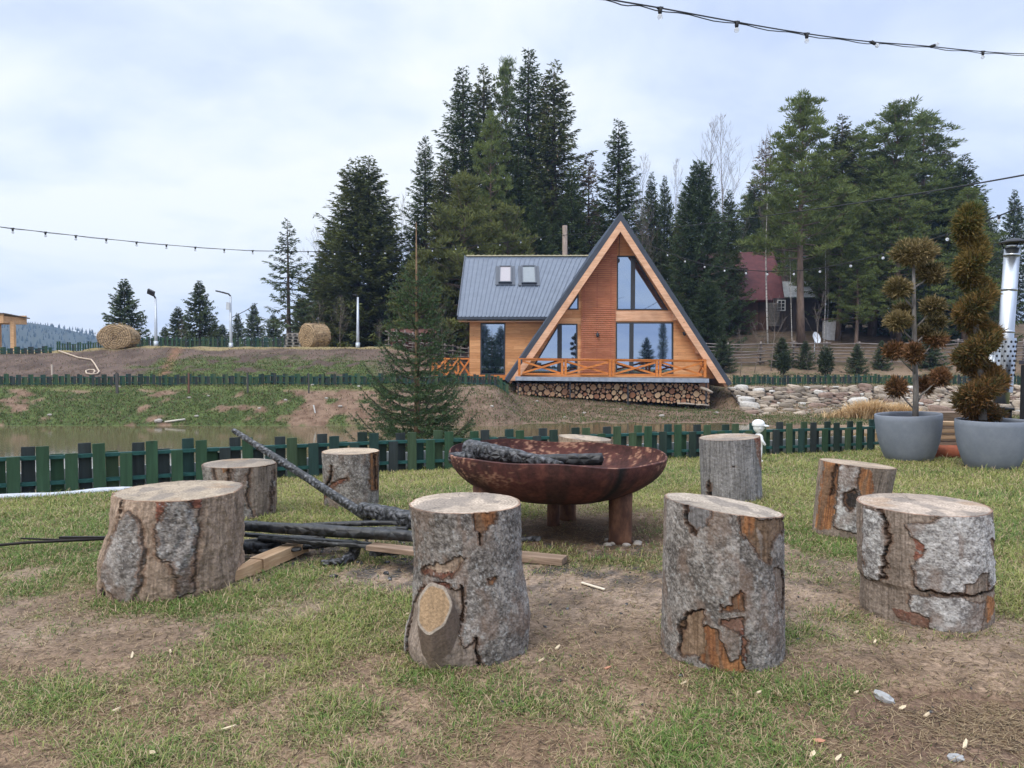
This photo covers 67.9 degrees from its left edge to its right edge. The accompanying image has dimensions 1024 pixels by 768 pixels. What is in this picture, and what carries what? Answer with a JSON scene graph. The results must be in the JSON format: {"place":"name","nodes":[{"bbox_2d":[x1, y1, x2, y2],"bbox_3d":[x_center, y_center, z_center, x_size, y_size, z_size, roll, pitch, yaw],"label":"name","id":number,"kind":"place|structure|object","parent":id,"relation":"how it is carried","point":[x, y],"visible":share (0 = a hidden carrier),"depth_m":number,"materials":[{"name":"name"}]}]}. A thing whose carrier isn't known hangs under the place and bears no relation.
{"place":"outdoors","nodes":[
{"label":"outdoors","id":0,"kind":"place"},
{"bbox_2d":[1,323,150,350],"bbox_3d":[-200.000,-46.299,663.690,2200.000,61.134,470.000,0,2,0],"label":"hills","id":1,"kind":"structure","parent":0,"point":[66,336],"depth_m":645.59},
{"bbox_2d":[1,322,150,350],"bbox_3d":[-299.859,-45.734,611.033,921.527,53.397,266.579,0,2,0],"label":"distant forest","id":2,"kind":"object","parent":1,"relation":"on","point":[69,331],"visible":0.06,"depth_m":648.32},
{"bbox_2d":[0,421,878,472],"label":"pond water","id":3,"kind":"structure","parent":0,"point":[55,439],"depth_m":22.96,"materials":[{"name":"brown liquid"}]},
{"bbox_2d":[0,323,1023,767],"bbox_3d":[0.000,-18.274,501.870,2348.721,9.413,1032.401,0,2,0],"label":"ground","id":4,"kind":"structure","parent":0,"point":[300,415],"depth_m":2.95,"materials":[{"name":"soil"}]},
{"bbox_2d":[0,313,29,350],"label":"timber shelter","id":5,"kind":"object","parent":4,"relation":"on","point":[12,321],"visible":0.87,"depth_m":41.98,"materials":[{"name":"wood"}]},
{"bbox_2d":[0,536,105,545],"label":"iron rod","id":6,"kind":"object","parent":4,"relation":"on","point":[73,539],"visible":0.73,"depth_m":4.20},
{"bbox_2d":[94,322,141,348],"bbox_3d":[-19.624,-2.418,37.939,2.028,1.404,1.313,0,2,-7],"label":"hay bale","id":7,"kind":"object","parent":4,"relation":"on","point":[114,336],"visible":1,"depth_m":37.41,"materials":[{"name":"beige plant"}]},
{"bbox_2d":[101,278,159,347],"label":"spruce tree","id":8,"kind":"object","parent":4,"relation":"on","point":[122,312],"visible":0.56,"depth_m":45.68,"materials":[{"name":"green plant"}]},
{"bbox_2d":[96,480,244,601],"bbox_3d":[-1.646,0.747,3.695,0.665,0.470,0.675,0,2,0],"label":"log stump","id":9,"kind":"object","parent":4,"relation":"on","point":[173,540],"visible":0.97,"depth_m":3.43,"materials":[{"name":"brown wood"}]},
{"bbox_2d":[175,280,223,345],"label":"spruce tree","id":10,"kind":"object","parent":4,"relation":"on","point":[200,320],"visible":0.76,"depth_m":46.64,"materials":[{"name":"green plant"}]},
{"bbox_2d":[137,336,291,346],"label":"picket fence","id":11,"kind":"object","parent":4,"relation":"on","point":[266,340],"visible":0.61,"depth_m":41.92,"materials":[{"name":"paint"}]},
{"bbox_2d":[201,458,277,518],"bbox_3d":[-1.884,0.738,5.269,0.505,0.384,0.484,0,2,0],"label":"log stump","id":12,"kind":"object","parent":4,"relation":"on","point":[257,477],"visible":0.72,"depth_m":5.11,"materials":[{"name":"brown wood"}]},
{"bbox_2d":[241,303,265,345],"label":"spruce tree","id":13,"kind":"object","parent":4,"relation":"on","point":[253,327],"visible":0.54,"depth_m":57.67,"materials":[{"name":"green plant"}]},
{"bbox_2d":[0,373,509,393],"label":"picket fence","id":14,"kind":"object","parent":4,"relation":"on","point":[465,379],"visible":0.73,"depth_m":29.29,"materials":[{"name":"paint"}]},
{"bbox_2d":[235,543,308,580],"bbox_3d":[-1.255,0.906,3.921,0.088,0.066,0.610,1,3,19],"label":"split timber","id":15,"kind":"object","parent":4,"relation":"on","point":[269,559],"visible":0.71,"depth_m":3.87,"materials":[{"name":"brown wood"}]},
{"bbox_2d":[245,535,324,543],"bbox_3d":[-1.268,0.869,4.238,0.458,0.064,0.069,0,2,0],"label":"charred log","id":16,"kind":"object","parent":4,"relation":"on","point":[297,535],"visible":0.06,"depth_m":4.22,"materials":[{"name":"brown wood"}]},
{"bbox_2d":[373,526,408,529],"bbox_3d":[-0.810,0.809,4.186,0.522,0.082,0.060,1,2,15],"label":"charred log","id":17,"kind":"object","parent":16,"relation":"on","point":[398,527],"visible":0.2,"depth_m":4.12,"materials":[{"name":"brown wood"}]},
{"bbox_2d":[303,520,399,525],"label":"charred beam","id":18,"kind":"structure","parent":17,"relation":"on","point":[371,523],"depth_m":4.24,"materials":[{"name":"brown wood"}]},
{"bbox_2d":[357,502,411,529],"bbox_3d":[-0.694,0.739,4.284,0.466,0.099,0.094,2,3,37],"label":"charred block","id":19,"kind":"object","parent":18,"relation":"on","point":[399,516],"depth_m":4.26,"materials":[{"name":"black wood"}]},
{"bbox_2d":[231,428,372,519],"bbox_3d":[-1.416,0.560,4.959,1.670,0.432,0.055,2,3,44],"label":"charred pole","id":20,"kind":"object","parent":19,"relation":"on","point":[335,496],"visible":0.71,"depth_m":4.84,"materials":[{"name":"brown wood"}]},
{"bbox_2d":[252,218,323,344],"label":"spruce tree","id":21,"kind":"object","parent":4,"relation":"on","point":[288,326],"visible":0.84,"depth_m":45.68,"materials":[{"name":"green plant"}]},
{"bbox_2d":[298,321,332,346],"bbox_3d":[-10.153,-2.541,39.143,1.562,1.453,1.460,2,3,35],"label":"hay bale","id":22,"kind":"object","parent":4,"relation":"on","point":[310,334],"visible":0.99,"depth_m":38.72,"materials":[{"name":"beige plant"}]},
{"bbox_2d":[303,218,353,346],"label":"spruce tree","id":23,"kind":"object","parent":4,"relation":"on","point":[320,272],"visible":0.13,"depth_m":49.24,"materials":[{"name":"green plant"}]},
{"bbox_2d":[322,448,378,508],"bbox_3d":[-1.190,0.709,5.618,0.416,0.431,0.410,0,2,0],"label":"log stump","id":24,"kind":"object","parent":4,"relation":"on","point":[351,474],"visible":0.85,"depth_m":5.45,"materials":[{"name":"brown wood"}]},
{"bbox_2d":[289,155,423,346],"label":"spruce tree","id":25,"kind":"object","parent":4,"relation":"on","point":[355,234],"visible":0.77,"depth_m":46.87,"materials":[{"name":"green plant"}]},
{"bbox_2d":[369,551,399,555],"bbox_3d":[-0.613,0.878,3.963,0.279,0.050,0.044,0,2,11],"label":"charred log","id":26,"kind":"object","parent":4,"relation":"on","point":[372,553],"visible":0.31,"depth_m":3.96,"materials":[{"name":"black wood"}]},
{"bbox_2d":[257,536,371,547],"bbox_3d":[-0.927,0.840,4.008,0.902,0.034,0.045,0,2,12],"label":"charred log","id":27,"kind":"object","parent":26,"relation":"on","point":[318,542],"visible":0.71,"depth_m":4.02,"materials":[{"name":"brown wood"}]},
{"bbox_2d":[244,521,412,541],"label":"charred beam","id":28,"kind":"structure","parent":27,"relation":"on","point":[338,531],"depth_m":4.00,"materials":[{"name":"brown wood"}]},
{"bbox_2d":[366,542,413,555],"bbox_3d":[-0.506,0.845,3.846,0.512,0.027,0.087,0,2,26],"label":"wooden plank","id":29,"kind":"object","parent":27,"relation":"on","point":[391,548],"visible":0.51,"depth_m":3.87,"materials":[{"name":"beige wood"}]},
{"bbox_2d":[342,222,492,451],"bbox_3d":[-1.515,-0.060,12.013,2.528,4.953,2.868,0,2,0],"label":"spruce tree","id":30,"kind":"object","parent":4,"relation":"on","point":[415,420],"visible":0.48,"depth_m":11.84,"materials":[{"name":"green plant"}]},
{"bbox_2d":[382,246,466,340],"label":"pine tree","id":31,"kind":"object","parent":4,"relation":"on","point":[421,259],"visible":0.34,"depth_m":44.50,"materials":[{"name":"green plant"}]},
{"bbox_2d":[397,135,453,322],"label":"spruce tree","id":32,"kind":"object","parent":4,"relation":"on","point":[425,183],"visible":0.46,"depth_m":48.26,"materials":[{"name":"green plant"}]},
{"bbox_2d":[6,436,865,492],"bbox_3d":[0.010,0.815,8.255,10.443,0.394,0.436,-1,2,-25],"label":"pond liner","id":33,"kind":"object","parent":4,"relation":"on","point":[796,443],"visible":0.12,"depth_m":9.08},
{"bbox_2d":[407,160,469,346],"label":"spruce tree","id":34,"kind":"object","parent":4,"relation":"on","point":[444,181],"visible":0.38,"depth_m":47.30,"materials":[{"name":"green plant"}]},
{"bbox_2d":[0,419,878,493],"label":"picket fence","id":35,"kind":"object","parent":4,"relation":"on","point":[132,468],"visible":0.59,"depth_m":7.25,"materials":[{"name":"paint"}]},
{"bbox_2d":[384,169,506,351],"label":"pine tree","id":36,"kind":"object","parent":4,"relation":"on","point":[466,191],"visible":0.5,"depth_m":44.59,"materials":[{"name":"green plant"}]},
{"bbox_2d":[431,65,501,254],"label":"spruce tree","id":37,"kind":"object","parent":4,"relation":"on","point":[463,143],"visible":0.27,"depth_m":50.96,"materials":[{"name":"green plant"}]},
{"bbox_2d":[404,492,530,669],"bbox_3d":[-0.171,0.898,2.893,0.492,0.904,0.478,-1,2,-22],"label":"log stump","id":38,"kind":"object","parent":4,"relation":"on","point":[470,602],"visible":0.98,"depth_m":2.70,"materials":[{"name":"grey wood"}]},
{"bbox_2d":[451,63,517,248],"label":"spruce tree","id":39,"kind":"object","parent":4,"relation":"on","point":[484,101],"visible":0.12,"depth_m":52.96,"materials":[{"name":"green plant"}]},
{"bbox_2d":[465,110,518,254],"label":"pine tree","id":40,"kind":"object","parent":4,"relation":"on","point":[489,129],"visible":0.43,"depth_m":48.19,"materials":[{"name":"green plant"}]},
{"bbox_2d":[445,197,538,346],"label":"pine tree","id":41,"kind":"object","parent":4,"relation":"on","point":[509,216],"visible":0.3,"depth_m":44.08,"materials":[{"name":"green plant"}]},
{"bbox_2d":[485,55,523,220],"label":"pine tree","id":42,"kind":"object","parent":4,"relation":"on","point":[504,83],"visible":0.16,"depth_m":53.83,"materials":[{"name":"green plant"}]},
{"bbox_2d":[0,345,1020,426],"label":"bank grass","id":43,"kind":"structure","parent":4,"relation":"on","point":[771,417],"depth_m":28.30,"materials":[{"name":"plant"}]},
{"bbox_2d":[493,153,544,256],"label":"spruce tree","id":44,"kind":"object","parent":4,"relation":"on","point":[519,188],"visible":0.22,"depth_m":49.16,"materials":[{"name":"green plant"}]},
{"bbox_2d":[492,47,563,251],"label":"spruce tree","id":45,"kind":"object","parent":4,"relation":"on","point":[526,105],"visible":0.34,"depth_m":51.82,"materials":[{"name":"green plant"}]},
{"bbox_2d":[518,195,559,256],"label":"spruce tree","id":46,"kind":"object","parent":4,"relation":"on","point":[535,229],"visible":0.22,"depth_m":46.37,"materials":[{"name":"green plant"}]},
{"bbox_2d":[522,551,566,565],"bbox_3d":[0.105,0.920,4.035,0.365,0.037,0.102,1,2,21],"label":"wooden plank","id":47,"kind":"object","parent":4,"relation":"on","point":[549,559],"visible":0.58,"depth_m":3.98,"materials":[{"name":"beige wood"}]},
{"bbox_2d":[511,59,597,256],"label":"spruce tree","id":48,"kind":"object","parent":4,"relation":"on","point":[558,158],"visible":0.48,"depth_m":50.84,"materials":[{"name":"green plant"}]},
{"bbox_2d":[449,439,667,544],"bbox_3d":[0.279,0.666,4.690,1.332,0.547,1.290,0,2,0],"label":"fire bowl","id":49,"kind":"object","parent":4,"relation":"on","point":[619,476],"visible":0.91,"depth_m":4.28,"materials":[{"name":"metal"}]},
{"bbox_2d":[462,439,562,463],"bbox_3d":[-0.020,0.411,4.476,0.676,0.125,0.156,2,3,34],"label":"charred log","id":50,"kind":"object","parent":49,"relation":"in","point":[486,451],"visible":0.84,"depth_m":4.44,"materials":[{"name":"black wood"}]},
{"bbox_2d":[538,453,603,465],"bbox_3d":[0.296,0.465,4.692,0.544,0.088,0.075,0,2,11],"label":"charred log","id":51,"kind":"object","parent":49,"relation":"in","point":[591,459],"visible":0.59,"depth_m":4.64,"materials":[{"name":"black wood"}]},
{"bbox_2d":[562,225,566,256],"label":"wooden pole","id":52,"kind":"object","parent":4,"relation":"on","point":[564,239],"visible":0.21,"depth_m":43.10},
{"bbox_2d":[1,227,559,254],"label":"string lights","id":53,"kind":"object","parent":52,"relation":"hanging from","point":[75,239],"visible":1,"depth_m":27.73,"materials":[{"name":"black"}]},
{"bbox_2d":[569,174,1023,234],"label":"overhead cable","id":54,"kind":"object","parent":52,"relation":"attached to","point":[850,203],"visible":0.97,"depth_m":21.44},
{"bbox_2d":[548,167,593,256],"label":"spruce tree","id":55,"kind":"object","parent":4,"relation":"on","point":[574,207],"visible":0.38,"depth_m":49.26,"materials":[{"name":"green plant"}]},
{"bbox_2d":[573,150,605,254],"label":"spruce tree","id":56,"kind":"object","parent":4,"relation":"on","point":[588,222],"visible":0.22,"depth_m":51.40,"materials":[{"name":"green plant"}]},
{"bbox_2d":[457,213,731,407],"bbox_3d":[3.354,-3.232,37.829,11.646,8.195,13.653,0,2,0],"label":"frame cabin","id":57,"kind":"object","parent":4,"relation":"on","point":[609,308],"visible":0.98,"depth_m":32.36,"materials":[{"name":"brown wood"}]},
{"bbox_2d":[480,323,504,374],"bbox_3d":[-0.873,-1.602,34.589,1.147,2.346,0.090,0,2,0],"label":"window","id":58,"kind":"structure","parent":57,"relation":"in","point":[492,335],"depth_m":34.58,"materials":[{"name":"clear glass"}]},
{"bbox_2d":[529,324,576,372],"bbox_3d":[1.748,-1.503,32.382,2.085,2.129,0.108,0,2,0],"label":"window","id":59,"kind":"structure","parent":57,"relation":"in","point":[562,344],"depth_m":32.39,"materials":[{"name":"clear glass"}]},
{"bbox_2d":[617,256,667,309],"bbox_3d":[5.542,-4.288,32.272,2.201,2.304,0.108,0,2,0],"label":"window","id":60,"kind":"structure","parent":57,"relation":"in","point":[635,291],"depth_m":32.28,"materials":[{"name":"clear glass"}]},
{"bbox_2d":[616,322,672,373],"bbox_3d":[5.644,-1.533,32.381,2.461,2.190,0.108,0,2,0],"label":"window","id":61,"kind":"structure","parent":57,"relation":"in","point":[634,340],"depth_m":32.39,"materials":[{"name":"clear glass"}]},
{"bbox_2d":[254,520,971,712],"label":"chips","id":62,"kind":"object","parent":4,"relation":"on","point":[390,579],"visible":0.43,"depth_m":3.72,"materials":[{"name":"brown wood"}]},
{"bbox_2d":[517,383,708,400],"bbox_3d":[4.240,0.350,31.989,8.085,0.750,0.100,0,2,0],"label":"firewood","id":63,"kind":"object","parent":4,"relation":"on","point":[702,384],"visible":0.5,"depth_m":31.93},
{"bbox_2d":[580,118,658,261],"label":"spruce tree","id":64,"kind":"object","parent":4,"relation":"on","point":[617,197],"visible":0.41,"depth_m":49.19,"materials":[{"name":"green plant"}]},
{"bbox_2d":[637,172,667,279],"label":"spruce tree","id":65,"kind":"object","parent":4,"relation":"on","point":[657,211],"visible":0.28,"depth_m":53.33,"materials":[{"name":"green plant"}]},
{"bbox_2d":[644,231,683,297],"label":"spruce tree","id":66,"kind":"object","parent":4,"relation":"on","point":[664,273],"visible":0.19,"depth_m":49.46,"materials":[{"name":"green plant"}]},
{"bbox_2d":[652,176,681,293],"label":"spruce tree","id":67,"kind":"object","parent":4,"relation":"on","point":[666,215],"visible":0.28,"depth_m":54.33,"materials":[{"name":"green plant"}]},
{"bbox_2d":[660,159,747,350],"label":"fir tree","id":68,"kind":"object","parent":4,"relation":"on","point":[698,204],"visible":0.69,"depth_m":45.17,"materials":[{"name":"plant"}]},
{"bbox_2d":[690,277,740,359],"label":"fir tree","id":69,"kind":"object","parent":4,"relation":"on","point":[709,294],"visible":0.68,"depth_m":41.57,"materials":[{"name":"plant"}]},
{"bbox_2d":[661,493,785,672],"bbox_3d":[0.788,0.720,2.839,0.455,0.598,0.451,0,2,0],"label":"log stump","id":70,"kind":"object","parent":4,"relation":"on","point":[723,586],"visible":1,"depth_m":2.66,"materials":[{"name":"grey wood"}]},
{"bbox_2d":[692,114,756,265],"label":"bare tree","id":71,"kind":"object","parent":4,"relation":"on","point":[723,189],"visible":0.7,"depth_m":54.28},
{"bbox_2d":[712,334,739,372],"bbox_3d":[10.914,-1.519,38.933,1.639,2.086,1.678,0,2,0],"label":"spruce tree","id":72,"kind":"object","parent":4,"relation":"on","point":[724,359],"visible":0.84,"depth_m":38.82,"materials":[{"name":"green plant"}]},
{"bbox_2d":[699,433,761,501],"bbox_3d":[1.724,0.663,5.995,0.490,0.524,0.470,0,2,0],"label":"log stump","id":73,"kind":"object","parent":4,"relation":"on","point":[730,466],"visible":0.96,"depth_m":5.80,"materials":[{"name":"grey wood"}]},
{"bbox_2d":[710,189,758,335],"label":"spruce tree","id":74,"kind":"object","parent":4,"relation":"on","point":[734,276],"visible":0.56,"depth_m":51.37,"materials":[{"name":"green plant"}]},
{"bbox_2d":[674,252,823,331],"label":"old house","id":75,"kind":"structure","parent":4,"relation":"on","point":[777,287],"depth_m":53.45,"materials":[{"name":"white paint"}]},
{"bbox_2d":[734,176,787,297],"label":"spruce tree","id":76,"kind":"object","parent":4,"relation":"on","point":[753,225],"visible":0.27,"depth_m":65.14,"materials":[{"name":"green plant"}]},
{"bbox_2d":[755,149,812,297],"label":"pine tree","id":77,"kind":"object","parent":4,"relation":"on","point":[786,252],"visible":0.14,"depth_m":64.14,"materials":[{"name":"green plant"}]},
{"bbox_2d":[733,88,875,346],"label":"pine tree","id":78,"kind":"object","parent":4,"relation":"on","point":[802,119],"visible":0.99,"depth_m":45.63,"materials":[{"name":"green plant"}]},
{"bbox_2d":[771,146,850,309],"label":"pine tree","id":79,"kind":"object","parent":4,"relation":"on","point":[821,277],"visible":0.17,"depth_m":53.23,"materials":[{"name":"green plant"}]},
{"bbox_2d":[795,114,883,330],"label":"spruce tree","id":80,"kind":"object","parent":4,"relation":"on","point":[840,140],"visible":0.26,"depth_m":52.11,"materials":[{"name":"green plant"}]},
{"bbox_2d":[803,175,885,340],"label":"pine tree","id":81,"kind":"object","parent":4,"relation":"on","point":[836,261],"visible":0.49,"depth_m":48.08,"materials":[{"name":"green plant"}]},
{"bbox_2d":[803,126,902,327],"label":"pine tree","id":82,"kind":"object","parent":4,"relation":"on","point":[863,135],"visible":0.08,"depth_m":52.67,"materials":[{"name":"green plant"}]},
{"bbox_2d":[812,458,896,539],"bbox_3d":[2.101,0.707,4.685,0.478,0.477,0.441,0,2,0],"label":"log stump","id":83,"kind":"object","parent":4,"relation":"on","point":[842,485],"visible":0.81,"depth_m":4.52,"materials":[{"name":"brown wood"}]},
{"bbox_2d":[839,344,869,374],"bbox_3d":[17.400,-1.140,38.554,1.453,1.849,1.488,1,2,25],"label":"spruce tree","id":84,"kind":"object","parent":4,"relation":"on","point":[857,354],"visible":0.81,"depth_m":38.38,"materials":[{"name":"green plant"}]},
{"bbox_2d":[826,245,896,345],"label":"pine tree","id":85,"kind":"object","parent":4,"relation":"on","point":[859,254],"visible":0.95,"depth_m":46.44,"materials":[{"name":"green plant"}]},
{"bbox_2d":[706,339,1023,364],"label":"rail fence","id":86,"kind":"object","parent":4,"relation":"on","point":[827,343],"visible":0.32,"depth_m":40.72,"materials":[{"name":"brown wood"}]},
{"bbox_2d":[814,398,920,419],"bbox_3d":[13.208,0.821,27.654,4.424,0.944,2.326,0,2,0],"label":"dry grass clump","id":87,"kind":"object","parent":4,"relation":"on","point":[869,409],"visible":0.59,"depth_m":27.31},
{"bbox_2d":[727,383,1019,414],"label":"stone wall","id":88,"kind":"structure","parent":4,"relation":"on","point":[788,396],"depth_m":31.16,"materials":[{"name":"stone"}]},
{"bbox_2d":[812,145,937,335],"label":"pine tree","id":89,"kind":"object","parent":4,"relation":"on","point":[871,331],"visible":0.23,"depth_m":49.90,"materials":[{"name":"green plant"}]},
{"bbox_2d":[733,374,1020,384],"bbox_3d":[17.480,-0.191,34.221,15.235,0.543,0.082,0,2,-2],"label":"picket fence","id":90,"kind":"object","parent":4,"relation":"on","point":[824,379],"visible":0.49,"depth_m":34.07,"materials":[{"name":"green paint"}]},
{"bbox_2d":[819,95,958,338],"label":"pine tree","id":91,"kind":"object","parent":4,"relation":"on","point":[892,114],"visible":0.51,"depth_m":48.73,"materials":[{"name":"green plant"}]},
{"bbox_2d":[854,174,953,342],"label":"pine tree","id":92,"kind":"object","parent":4,"relation":"on","point":[903,213],"visible":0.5,"depth_m":46.74,"materials":[{"name":"green plant"}]},
{"bbox_2d":[893,267,954,345],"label":"spruce tree","id":93,"kind":"object","parent":4,"relation":"on","point":[921,292],"visible":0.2,"depth_m":46.53,"materials":[{"name":"green plant"}]},
{"bbox_2d":[856,493,995,632],"bbox_3d":[1.766,0.756,3.260,0.541,0.490,0.534,0,2,0],"label":"log stump","id":94,"kind":"object","parent":4,"relation":"on","point":[925,561],"visible":0.99,"depth_m":3.05,"materials":[{"name":"grey wood"}]},
{"bbox_2d":[907,342,952,371],"bbox_3d":[21.897,-1.413,39.841,2.436,2.524,2.380,0,2,12],"label":"spruce tree","id":95,"kind":"object","parent":4,"relation":"on","point":[932,354],"visible":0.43,"depth_m":39.68,"materials":[{"name":"green plant"}]},
{"bbox_2d":[872,108,1000,324],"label":"pine tree","id":96,"kind":"object","parent":4,"relation":"on","point":[934,139],"visible":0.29,"depth_m":50.23,"materials":[{"name":"green plant"}]},
{"bbox_2d":[933,185,1007,342],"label":"pine tree","id":97,"kind":"object","parent":4,"relation":"on","point":[964,193],"visible":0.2,"depth_m":46.51,"materials":[{"name":"green plant"}]},
{"bbox_2d":[918,153,1023,343],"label":"spruce tree","id":98,"kind":"object","parent":4,"relation":"on","point":[961,171],"visible":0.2,"depth_m":48.22,"materials":[{"name":"green plant"}]},
{"bbox_2d":[954,417,1023,469],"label":"planter","id":99,"kind":"object","parent":4,"relation":"on","point":[992,444],"visible":0.84,"depth_m":7.84,"materials":[{"name":"concrete"}]},
{"bbox_2d":[946,200,1013,421],"bbox_3d":[4.980,-0.718,8.048,0.778,2.439,0.610,-2,3,-37],"label":"topiary tree","id":100,"kind":"object","parent":99,"relation":"in","point":[972,399],"visible":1,"depth_m":7.92,"materials":[{"name":"brown plant"}]},
{"bbox_2d":[990,238,1023,417],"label":"outdoor stove","id":101,"kind":"object","parent":4,"relation":"on","point":[1005,355],"visible":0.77,"depth_m":9.49,"materials":[{"name":"silver metal"}]},
{"bbox_2d":[998,189,1023,323],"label":"spruce tree","id":102,"kind":"object","parent":4,"relation":"on","point":[1014,216],"visible":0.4,"depth_m":67.20,"materials":[{"name":"green plant"}]},
{"bbox_2d":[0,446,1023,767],"bbox_3d":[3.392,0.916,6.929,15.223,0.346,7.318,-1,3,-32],"label":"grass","id":103,"kind":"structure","parent":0,"point":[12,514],"depth_m":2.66,"materials":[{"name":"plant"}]},
{"bbox_2d":[874,411,942,461],"bbox_3d":[4.608,0.621,8.831,0.710,0.551,0.710,-3,2,0],"label":"planter","id":104,"kind":"object","parent":103,"relation":"on","point":[903,435],"visible":0.91,"depth_m":8.58,"materials":[{"name":"concrete"}]},
{"bbox_2d":[880,235,953,416],"bbox_3d":[4.716,-0.649,8.800,0.975,2.132,0.578,0,2,-9],"label":"topiary tree","id":105,"kind":"object","parent":104,"relation":"on","point":[914,252],"visible":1,"depth_m":8.74,"materials":[{"name":"brown plant"}]},
{"bbox_2d":[0,0,1023,346],"label":"sky","id":106,"kind":"structure","parent":0,"point":[210,124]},
{"bbox_2d":[606,0,1023,58],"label":"string lights","id":107,"kind":"object","parent":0,"point":[737,23],"visible":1,"depth_m":6.67,"materials":[{"name":"black"}]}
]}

